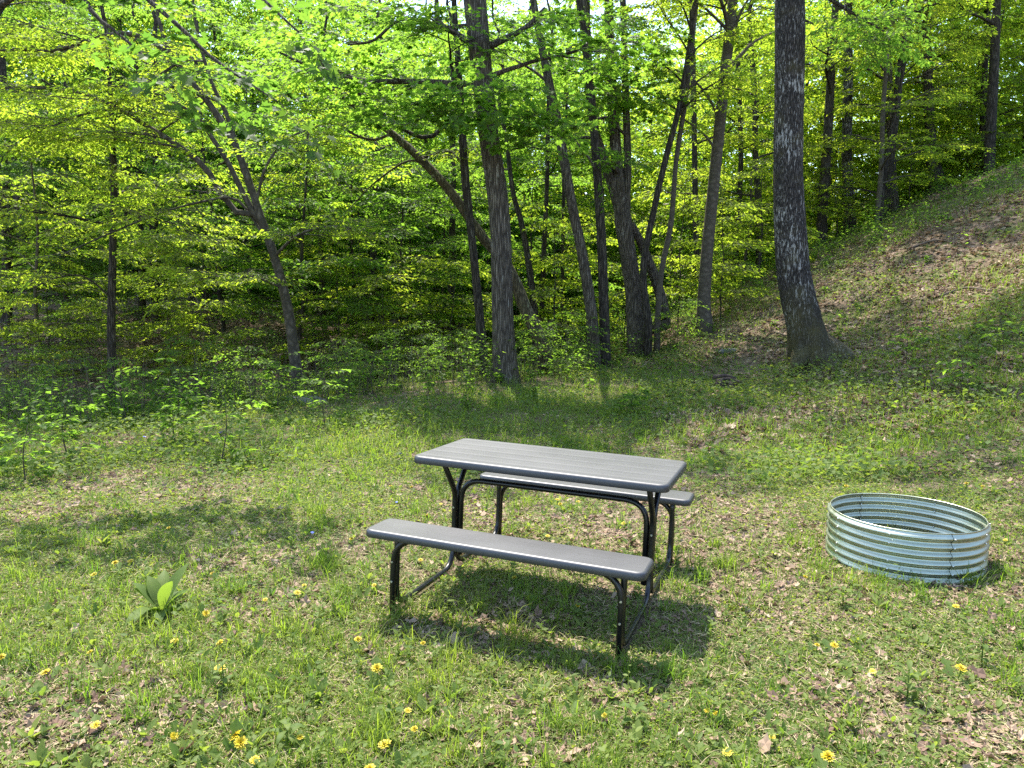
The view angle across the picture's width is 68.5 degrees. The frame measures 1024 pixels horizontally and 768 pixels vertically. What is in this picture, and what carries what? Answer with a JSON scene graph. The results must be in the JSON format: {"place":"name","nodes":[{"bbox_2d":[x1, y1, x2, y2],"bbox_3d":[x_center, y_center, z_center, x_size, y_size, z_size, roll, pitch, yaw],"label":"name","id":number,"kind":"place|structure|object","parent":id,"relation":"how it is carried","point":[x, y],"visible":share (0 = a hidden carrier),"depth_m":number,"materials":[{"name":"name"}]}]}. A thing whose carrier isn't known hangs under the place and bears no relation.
{"place":"outdoors","nodes":[
{"label":"outdoors","id":0,"kind":"place"},
{"bbox_2d":[0,155,1023,767],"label":"ground","id":1,"kind":"structure","parent":0,"point":[1012,221],"depth_m":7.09,"materials":[{"name":"green plant"}]},
{"bbox_2d":[0,422,63,480],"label":"tree seedling","id":2,"kind":"object","parent":1,"relation":"on","point":[5,459],"visible":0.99,"depth_m":6.51,"materials":[{"name":"green plant"}]},
{"bbox_2d":[0,345,67,411],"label":"shrub","id":3,"kind":"object","parent":1,"relation":"on","point":[22,357],"visible":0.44,"depth_m":13.39,"materials":[{"name":"green plant"}]},
{"bbox_2d":[0,292,77,388],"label":"sapling","id":4,"kind":"object","parent":1,"relation":"on","point":[18,339],"visible":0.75,"depth_m":14.62,"materials":[{"name":"green plant"}]},
{"bbox_2d":[0,219,106,350],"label":"sapling","id":5,"kind":"object","parent":1,"relation":"on","point":[47,310],"visible":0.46,"depth_m":16.40,"materials":[{"name":"green plant"}]},
{"bbox_2d":[0,0,124,322],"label":"woodland tree","id":6,"kind":"object","parent":1,"relation":"on","point":[3,70],"visible":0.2,"depth_m":19.77,"materials":[{"name":"green plant"}]},
{"bbox_2d":[0,103,128,331],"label":"understory tree","id":7,"kind":"object","parent":1,"relation":"on","point":[7,266],"visible":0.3,"depth_m":18.36,"materials":[{"name":"green plant"}]},
{"bbox_2d":[31,402,107,456],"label":"tree seedling","id":8,"kind":"object","parent":1,"relation":"on","point":[73,420],"visible":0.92,"depth_m":7.53,"materials":[{"name":"green plant"}]},
{"bbox_2d":[25,350,113,411],"bbox_3d":[-6.659,0.114,11.347,1.357,1.210,1.266,4,7,-12],"label":"shrub","id":9,"kind":"object","parent":1,"relation":"on","point":[79,367],"visible":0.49,"depth_m":11.31,"materials":[{"name":"green plant"}]},
{"bbox_2d":[17,296,130,373],"bbox_3d":[-8.928,-0.921,15.593,2.035,1.815,1.898,0,5,-7],"label":"shrub","id":10,"kind":"object","parent":1,"relation":"on","point":[65,315],"visible":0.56,"depth_m":15.37,"materials":[{"name":"green plant"}]},
{"bbox_2d":[0,0,148,304],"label":"woodland tree","id":11,"kind":"object","parent":1,"relation":"on","point":[38,78],"visible":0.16,"depth_m":21.58,"materials":[{"name":"green plant"}]},
{"bbox_2d":[0,86,162,370],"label":"understory tree","id":12,"kind":"object","parent":1,"relation":"on","point":[8,200],"visible":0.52,"depth_m":15.09,"materials":[{"name":"green plant"}]},
{"bbox_2d":[0,95,174,325],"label":"understory tree","id":13,"kind":"object","parent":1,"relation":"on","point":[36,172],"visible":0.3,"depth_m":18.25,"materials":[{"name":"green plant"}]},
{"bbox_2d":[33,298,141,389],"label":"sapling","id":14,"kind":"object","parent":1,"relation":"on","point":[97,335],"visible":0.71,"depth_m":14.77,"materials":[{"name":"green plant"}]},
{"bbox_2d":[0,0,241,406],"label":"young beech","id":15,"kind":"object","parent":1,"relation":"on","point":[110,293],"visible":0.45,"depth_m":13.76,"materials":[{"name":"green plant"}]},
{"bbox_2d":[14,1,233,313],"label":"woodland tree","id":16,"kind":"object","parent":1,"relation":"on","point":[109,13],"visible":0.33,"depth_m":20.60,"materials":[{"name":"green plant"}]},
{"bbox_2d":[67,224,220,352],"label":"sapling","id":17,"kind":"object","parent":1,"relation":"on","point":[163,309],"visible":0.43,"depth_m":16.38,"materials":[{"name":"green plant"}]},
{"bbox_2d":[26,49,270,316],"bbox_3d":[-10.103,-5.416,20.944,6.074,7.791,5.920,5,11,23],"label":"understory tree","id":18,"kind":"object","parent":1,"relation":"on","point":[235,266],"visible":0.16,"depth_m":20.16,"materials":[{"name":"green plant"}]},
{"bbox_2d":[34,0,269,325],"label":"woodland tree","id":19,"kind":"object","parent":1,"relation":"on","point":[155,29],"visible":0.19,"depth_m":19.43,"materials":[{"name":"green plant"}]},
{"bbox_2d":[125,563,196,625],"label":"broadleaf plant","id":20,"kind":"object","parent":1,"relation":"on","point":[159,589],"visible":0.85,"depth_m":3.69,"materials":[{"name":"green plant"}]},
{"bbox_2d":[0,0,340,177],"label":"maple tree","id":21,"kind":"object","parent":1,"relation":"on","point":[193,104],"visible":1,"depth_m":6.30,"materials":[{"name":"green plant"}]},
{"bbox_2d":[118,282,224,389],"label":"sapling","id":22,"kind":"object","parent":1,"relation":"on","point":[189,316],"visible":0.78,"depth_m":15.18,"materials":[{"name":"green plant"}]},
{"bbox_2d":[94,1,275,309],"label":"woodland tree","id":23,"kind":"object","parent":1,"relation":"on","point":[200,150],"visible":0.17,"depth_m":23.35,"materials":[{"name":"green plant"}]},
{"bbox_2d":[139,335,233,404],"bbox_3d":[-4.937,-0.132,11.658,1.526,1.254,1.424,4,6,32],"label":"shrub","id":24,"kind":"object","parent":1,"relation":"on","point":[183,352],"visible":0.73,"depth_m":11.58,"materials":[{"name":"green plant"}]},
{"bbox_2d":[132,220,266,381],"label":"sapling","id":25,"kind":"object","parent":1,"relation":"on","point":[212,304],"visible":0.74,"depth_m":15.68,"materials":[{"name":"green plant"}]},
{"bbox_2d":[0,0,407,394],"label":"hornbeam tree","id":26,"kind":"object","parent":1,"relation":"on","point":[254,212],"visible":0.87,"depth_m":12.26,"materials":[{"name":"green plant"}]},
{"bbox_2d":[95,66,331,331],"bbox_3d":[-7.679,-4.606,19.625,5.638,7.048,5.785,-6,10,-29],"label":"understory tree","id":27,"kind":"object","parent":1,"relation":"on","point":[161,165],"visible":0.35,"depth_m":19.05,"materials":[{"name":"green plant"}]},
{"bbox_2d":[190,398,268,458],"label":"tree seedling","id":28,"kind":"object","parent":1,"relation":"on","point":[231,436],"visible":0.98,"depth_m":7.39,"materials":[{"name":"green plant"}]},
{"bbox_2d":[136,22,345,309],"bbox_3d":[-8.290,-6.543,24.340,6.765,9.104,6.942,7,9,24],"label":"understory tree","id":29,"kind":"object","parent":1,"relation":"on","point":[292,112],"visible":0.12,"depth_m":23.50,"materials":[{"name":"green plant"}]},
{"bbox_2d":[202,302,294,371],"bbox_3d":[-5.897,-0.960,16.919,2.041,1.812,2.027,0,7,2],"label":"shrub","id":30,"kind":"object","parent":1,"relation":"on","point":[262,330],"visible":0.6,"depth_m":16.88,"materials":[{"name":"green plant"}]},
{"bbox_2d":[205,345,299,403],"bbox_3d":[-3.955,-0.083,11.390,1.384,1.019,1.374,-5,6,-33],"label":"shrub","id":31,"kind":"object","parent":1,"relation":"on","point":[242,364],"visible":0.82,"depth_m":11.21,"materials":[{"name":"green plant"}]},
{"bbox_2d":[165,52,418,356],"bbox_3d":[-5.102,-3.947,17.905,5.638,7.279,5.785,-4,11,-36],"label":"understory tree","id":32,"kind":"object","parent":1,"relation":"on","point":[266,206],"visible":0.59,"depth_m":17.41,"materials":[{"name":"green plant"}]},
{"bbox_2d":[218,137,365,339],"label":"understory tree","id":33,"kind":"object","parent":1,"relation":"on","point":[290,253],"visible":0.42,"depth_m":19.76,"materials":[{"name":"green plant"}]},
{"bbox_2d":[231,0,390,323],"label":"woodland tree","id":34,"kind":"object","parent":1,"relation":"on","point":[322,285],"visible":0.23,"depth_m":21.80,"materials":[{"name":"green plant"}]},
{"bbox_2d":[256,252,402,366],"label":"sapling","id":35,"kind":"object","parent":1,"relation":"on","point":[330,332],"visible":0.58,"depth_m":17.05,"materials":[{"name":"green plant"}]},
{"bbox_2d":[291,347,383,396],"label":"shrub","id":36,"kind":"object","parent":1,"relation":"on","point":[347,367],"visible":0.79,"depth_m":11.47,"materials":[{"name":"green plant"}]},
{"bbox_2d":[243,83,459,342],"bbox_3d":[-4.298,-4.239,20.436,5.785,6.911,5.638,1,9,0],"label":"understory tree","id":37,"kind":"object","parent":1,"relation":"on","point":[386,217],"visible":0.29,"depth_m":20.08,"materials":[{"name":"green plant"}]},
{"bbox_2d":[283,0,453,323],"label":"woodland tree","id":38,"kind":"object","parent":1,"relation":"on","point":[373,254],"visible":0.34,"depth_m":23.00,"materials":[{"name":"green plant"}]},
{"bbox_2d":[328,333,412,392],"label":"shrub","id":39,"kind":"object","parent":1,"relation":"on","point":[380,355],"visible":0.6,"depth_m":12.45,"materials":[{"name":"green plant"}]},
{"bbox_2d":[315,273,441,386],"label":"sapling","id":40,"kind":"object","parent":1,"relation":"on","point":[359,290],"visible":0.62,"depth_m":16.56,"materials":[{"name":"green plant"}]},
{"bbox_2d":[206,0,551,375],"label":"ash tree","id":41,"kind":"object","parent":1,"relation":"on","point":[475,272],"visible":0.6,"depth_m":13.90,"materials":[{"name":"green plant"}]},
{"bbox_2d":[304,148,491,380],"bbox_3d":[-2.988,-2.805,18.719,5.356,6.128,5.496,4,9,24],"label":"understory tree","id":42,"kind":"object","parent":1,"relation":"on","point":[389,234],"visible":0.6,"depth_m":18.10,"materials":[{"name":"green plant"}]},
{"bbox_2d":[326,165,484,359],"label":"understory tree","id":43,"kind":"object","parent":1,"relation":"on","point":[433,216],"visible":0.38,"depth_m":20.30,"materials":[{"name":"green plant"}]},
{"bbox_2d":[262,60,551,373],"bbox_3d":[-1.958,-3.106,14.858,5.566,6.338,3.598,0,7,0],"label":"leaning tree","id":44,"kind":"object","parent":1,"relation":"on","point":[519,292],"visible":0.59,"depth_m":14.78,"materials":[{"name":"green plant"}]},
{"bbox_2d":[348,254,476,375],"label":"sapling","id":45,"kind":"object","parent":1,"relation":"on","point":[406,261],"visible":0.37,"depth_m":17.48,"materials":[{"name":"green plant"}]},
{"bbox_2d":[370,320,455,378],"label":"shrub","id":46,"kind":"object","parent":1,"relation":"on","point":[417,350],"visible":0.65,"depth_m":14.35,"materials":[{"name":"green plant"}]},
{"bbox_2d":[65,505,778,620],"bbox_3d":[-1.141,1.088,4.345,5.053,0.122,1.167,3,8,21],"label":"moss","id":47,"kind":"object","parent":1,"relation":"on","point":[486,575],"visible":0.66,"depth_m":4.33,"materials":[{"name":"green plant"}]},
{"bbox_2d":[357,159,517,349],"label":"understory tree","id":48,"kind":"object","parent":1,"relation":"on","point":[476,190],"visible":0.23,"depth_m":22.20,"materials":[{"name":"green plant"}]},
{"bbox_2d":[405,329,490,381],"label":"shrub","id":49,"kind":"object","parent":1,"relation":"on","point":[438,344],"visible":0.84,"depth_m":13.82,"materials":[{"name":"green plant"}]},
{"bbox_2d":[359,0,540,362],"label":"woodland tree","id":50,"kind":"object","parent":1,"relation":"on","point":[451,233],"visible":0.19,"depth_m":21.38,"materials":[{"name":"green plant"}]},
{"bbox_2d":[387,258,522,373],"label":"sapling","id":51,"kind":"object","parent":1,"relation":"on","point":[483,274],"visible":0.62,"depth_m":17.31,"materials":[{"name":"green plant"}]},
{"bbox_2d":[241,0,671,383],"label":"maple tree","id":52,"kind":"object","parent":1,"relation":"on","point":[487,119],"visible":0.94,"depth_m":12.54,"materials":[{"name":"green plant"}]},
{"bbox_2d":[416,137,558,334],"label":"understory tree","id":53,"kind":"object","parent":1,"relation":"on","point":[520,160],"visible":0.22,"depth_m":26.32,"materials":[{"name":"green plant"}]},
{"bbox_2d":[393,0,623,360],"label":"woodland tree","id":54,"kind":"object","parent":1,"relation":"on","point":[528,261],"visible":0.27,"depth_m":18.09,"materials":[{"name":"green plant"}]},
{"bbox_2d":[0,158,1023,767],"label":"ground weeds","id":55,"kind":"object","parent":1,"relation":"on","point":[416,756],"visible":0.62,"depth_m":4.27,"materials":[{"name":"green plant"}]},
{"bbox_2d":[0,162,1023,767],"bbox_3d":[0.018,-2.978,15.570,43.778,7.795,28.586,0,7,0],"label":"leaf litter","id":56,"kind":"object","parent":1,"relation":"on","point":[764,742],"visible":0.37,"depth_m":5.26,"materials":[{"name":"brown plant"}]},
{"bbox_2d":[0,0,1023,353],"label":"wood","id":57,"kind":"object","parent":1,"relation":"on","point":[438,140],"visible":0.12,"depth_m":28.14,"materials":[{"name":"green plant"}]},
{"bbox_2d":[0,338,1023,767],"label":"dry thatch","id":58,"kind":"object","parent":1,"relation":"on","point":[548,736],"visible":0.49,"depth_m":3.47,"materials":[{"name":"plant"}]},
{"bbox_2d":[0,137,1023,444],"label":"undergrowth","id":59,"kind":"object","parent":1,"relation":"on","point":[36,403],"visible":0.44,"depth_m":11.99,"materials":[{"name":"green plant"}]},
{"bbox_2d":[462,245,577,356],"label":"sapling","id":60,"kind":"object","parent":1,"relation":"on","point":[522,257],"visible":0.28,"depth_m":19.30,"materials":[{"name":"green plant"}]},
{"bbox_2d":[366,438,693,659],"bbox_3d":[0.205,0.796,4.156,1.374,0.782,1.633,4,6,21],"label":"picnic table","id":61,"kind":"object","parent":1,"relation":"on","point":[631,479],"visible":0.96,"depth_m":3.87,"materials":[{"name":"grey plastic"}]},
{"bbox_2d":[480,314,590,375],"bbox_3d":[0.485,-0.626,14.139,1.976,1.385,1.963,-7,8,-43],"label":"shrub","id":62,"kind":"object","parent":1,"relation":"on","point":[543,335],"visible":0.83,"depth_m":14.15,"materials":[{"name":"green plant"}]},
{"bbox_2d":[424,0,653,369],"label":"twin tree","id":63,"kind":"object","parent":1,"relation":"on","point":[584,267],"visible":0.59,"depth_m":15.40,"materials":[{"name":"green plant"}]},
{"bbox_2d":[456,167,624,351],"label":"understory tree","id":64,"kind":"object","parent":1,"relation":"on","point":[532,242],"visible":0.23,"depth_m":21.16,"materials":[{"name":"green plant"}]},
{"bbox_2d":[452,0,638,322],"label":"woodland tree","id":65,"kind":"object","parent":1,"relation":"on","point":[546,202],"visible":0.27,"depth_m":19.30,"materials":[{"name":"green plant"}]},
{"bbox_2d":[485,193,626,344],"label":"sapling","id":66,"kind":"object","parent":1,"relation":"on","point":[540,224],"visible":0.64,"depth_m":18.27,"materials":[{"name":"green plant"}]},
{"bbox_2d":[517,309,614,371],"bbox_3d":[1.067,-0.768,15.278,2.306,1.509,2.290,1,6,7],"label":"shrub","id":67,"kind":"object","parent":1,"relation":"on","point":[548,325],"visible":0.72,"depth_m":15.20,"materials":[{"name":"green plant"}]},
{"bbox_2d":[517,212,654,350],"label":"sapling","id":68,"kind":"object","parent":1,"relation":"on","point":[569,265],"visible":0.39,"depth_m":19.46,"materials":[{"name":"green plant"}]},
{"bbox_2d":[505,0,668,367],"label":"twin tree","id":69,"kind":"object","parent":1,"relation":"on","point":[602,268],"visible":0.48,"depth_m":15.58,"materials":[{"name":"green plant"}]},
{"bbox_2d":[498,0,677,346],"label":"woodland tree","id":70,"kind":"object","parent":1,"relation":"on","point":[562,188],"visible":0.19,"depth_m":20.54,"materials":[{"name":"green plant"}]},
{"bbox_2d":[524,113,669,297],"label":"understory tree","id":71,"kind":"object","parent":1,"relation":"on","point":[644,153],"visible":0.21,"depth_m":25.97,"materials":[{"name":"green plant"}]},
{"bbox_2d":[527,0,698,356],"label":"multi stem tree","id":72,"kind":"object","parent":1,"relation":"on","point":[618,179],"visible":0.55,"depth_m":16.99,"materials":[{"name":"green plant"}]},
{"bbox_2d":[563,0,774,353],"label":"tree","id":73,"kind":"object","parent":1,"relation":"on","point":[727,80],"visible":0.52,"depth_m":16.65,"materials":[{"name":"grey plant"}]},
{"bbox_2d":[629,299,716,348],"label":"shrub","id":74,"kind":"object","parent":1,"relation":"on","point":[663,315],"visible":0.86,"depth_m":17.04,"materials":[{"name":"green plant"}]},
{"bbox_2d":[572,0,774,358],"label":"crooked tree","id":75,"kind":"object","parent":1,"relation":"on","point":[679,110],"visible":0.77,"depth_m":16.39,"materials":[{"name":"green plant"}]},
{"bbox_2d":[604,130,750,301],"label":"understory tree","id":76,"kind":"object","parent":1,"relation":"on","point":[654,163],"visible":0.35,"depth_m":25.05,"materials":[{"name":"green plant"}]},
{"bbox_2d":[609,155,751,323],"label":"sapling","id":77,"kind":"object","parent":1,"relation":"on","point":[657,258],"visible":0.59,"depth_m":19.96,"materials":[{"name":"green plant"}]},
{"bbox_2d":[629,0,773,308],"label":"woodland tree","id":78,"kind":"object","parent":1,"relation":"on","point":[694,165],"visible":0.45,"depth_m":22.22,"materials":[{"name":"green plant"}]},
{"bbox_2d":[667,191,779,318],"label":"sapling","id":79,"kind":"object","parent":1,"relation":"on","point":[745,216],"visible":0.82,"depth_m":18.61,"materials":[{"name":"green plant"}]},
{"bbox_2d":[670,0,804,283],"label":"woodland tree","id":80,"kind":"object","parent":1,"relation":"on","point":[740,165],"visible":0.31,"depth_m":24.22,"materials":[{"name":"green plant"}]},
{"bbox_2d":[622,0,855,336],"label":"beech tree","id":81,"kind":"object","parent":1,"relation":"on","point":[708,236],"visible":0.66,"depth_m":17.21,"materials":[{"name":"green plant"}]},
{"bbox_2d":[667,0,846,267],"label":"woodland tree","id":82,"kind":"object","parent":1,"relation":"on","point":[755,115],"visible":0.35,"depth_m":22.61,"materials":[{"name":"green plant"}]},
{"bbox_2d":[688,156,835,283],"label":"sapling","id":83,"kind":"object","parent":1,"relation":"on","point":[741,176],"visible":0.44,"depth_m":21.03,"materials":[{"name":"green plant"}]},
{"bbox_2d":[670,75,854,279],"bbox_3d":[7.661,-6.331,23.451,4.884,6.831,5.224,-3,8,-22],"label":"understory tree","id":84,"kind":"object","parent":1,"relation":"on","point":[814,149],"visible":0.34,"depth_m":22.97,"materials":[{"name":"green plant"}]},
{"bbox_2d":[734,72,920,236],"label":"understory tree","id":85,"kind":"object","parent":1,"relation":"on","point":[813,90],"visible":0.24,"depth_m":25.24,"materials":[{"name":"green plant"}]},
{"bbox_2d":[707,0,953,246],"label":"canopy tree","id":86,"kind":"object","parent":1,"relation":"on","point":[821,222],"visible":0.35,"depth_m":23.02,"materials":[{"name":"green plant"}]},
{"bbox_2d":[752,0,935,234],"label":"woodland tree","id":87,"kind":"object","parent":1,"relation":"on","point":[848,92],"visible":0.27,"depth_m":24.49,"materials":[{"name":"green plant"}]},
{"bbox_2d":[803,137,895,237],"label":"sapling","id":88,"kind":"object","parent":1,"relation":"on","point":[830,198],"visible":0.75,"depth_m":23.07,"materials":[{"name":"green plant"}]},
{"bbox_2d":[773,0,943,376],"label":"oak tree","id":89,"kind":"object","parent":1,"relation":"on","point":[809,338],"visible":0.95,"depth_m":12.79,"materials":[{"name":"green plant"}]},
{"bbox_2d":[803,11,960,204],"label":"understory tree","id":90,"kind":"object","parent":1,"relation":"on","point":[913,143],"visible":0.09,"depth_m":26.55,"materials":[{"name":"green plant"}]},
{"bbox_2d":[803,0,989,225],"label":"woodland tree","id":91,"kind":"object","parent":1,"relation":"on","point":[883,145],"visible":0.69,"depth_m":22.03,"materials":[{"name":"green plant"}]},
{"bbox_2d":[804,1,998,224],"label":"woodland tree","id":92,"kind":"object","parent":1,"relation":"on","point":[850,107],"visible":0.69,"depth_m":22.18,"materials":[{"name":"green plant"}]},
{"bbox_2d":[855,96,959,203],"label":"sapling","id":93,"kind":"object","parent":1,"relation":"on","point":[924,142],"visible":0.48,"depth_m":24.79,"materials":[{"name":"green plant"}]},
{"bbox_2d":[825,493,990,583],"bbox_3d":[2.461,0.940,4.712,0.912,0.291,0.914,1,7,0],"label":"fire ring","id":94,"kind":"object","parent":1,"relation":"on","point":[933,539],"visible":0.96,"depth_m":4.49,"materials":[{"name":"metal"}]},
{"bbox_2d":[833,1,982,214],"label":"woodland tree","id":95,"kind":"object","parent":1,"relation":"on","point":[895,201],"visible":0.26,"depth_m":24.78,"materials":[{"name":"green plant"}]},
{"bbox_2d":[805,0,1016,217],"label":"canopy tree","id":96,"kind":"object","parent":1,"relation":"on","point":[899,61],"visible":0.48,"depth_m":22.70,"materials":[{"name":"green plant"}]},
{"bbox_2d":[833,3,1022,192],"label":"understory tree","id":97,"kind":"object","parent":1,"relation":"on","point":[978,139],"visible":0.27,"depth_m":25.52,"materials":[{"name":"green plant"}]},
{"bbox_2d":[854,0,1021,197],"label":"woodland tree","id":98,"kind":"object","parent":1,"relation":"on","point":[927,86],"visible":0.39,"depth_m":25.36,"materials":[{"name":"green plant"}]},
{"bbox_2d":[882,0,1023,174],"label":"canopy tree","id":99,"kind":"object","parent":1,"relation":"on","point":[991,107],"visible":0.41,"depth_m":23.82,"materials":[{"name":"green plant"}]},
{"bbox_2d":[902,1,1023,177],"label":"understory tree","id":100,"kind":"object","parent":1,"relation":"on","point":[982,109],"visible":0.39,"depth_m":25.30,"materials":[{"name":"green plant"}]},
{"bbox_2d":[918,112,1010,182],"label":"sapling","id":101,"kind":"object","parent":1,"relation":"on","point":[982,123],"visible":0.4,"depth_m":25.48,"materials":[{"name":"green plant"}]},
{"bbox_2d":[914,0,1023,175],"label":"woodland tree","id":102,"kind":"object","parent":1,"relation":"on","point":[983,90],"visible":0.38,"depth_m":25.60,"materials":[{"name":"green plant"}]},
{"bbox_2d":[14,0,1021,198],"label":"sky","id":103,"kind":"structure","parent":0,"point":[522,2],"materials":[{"name":"white"}]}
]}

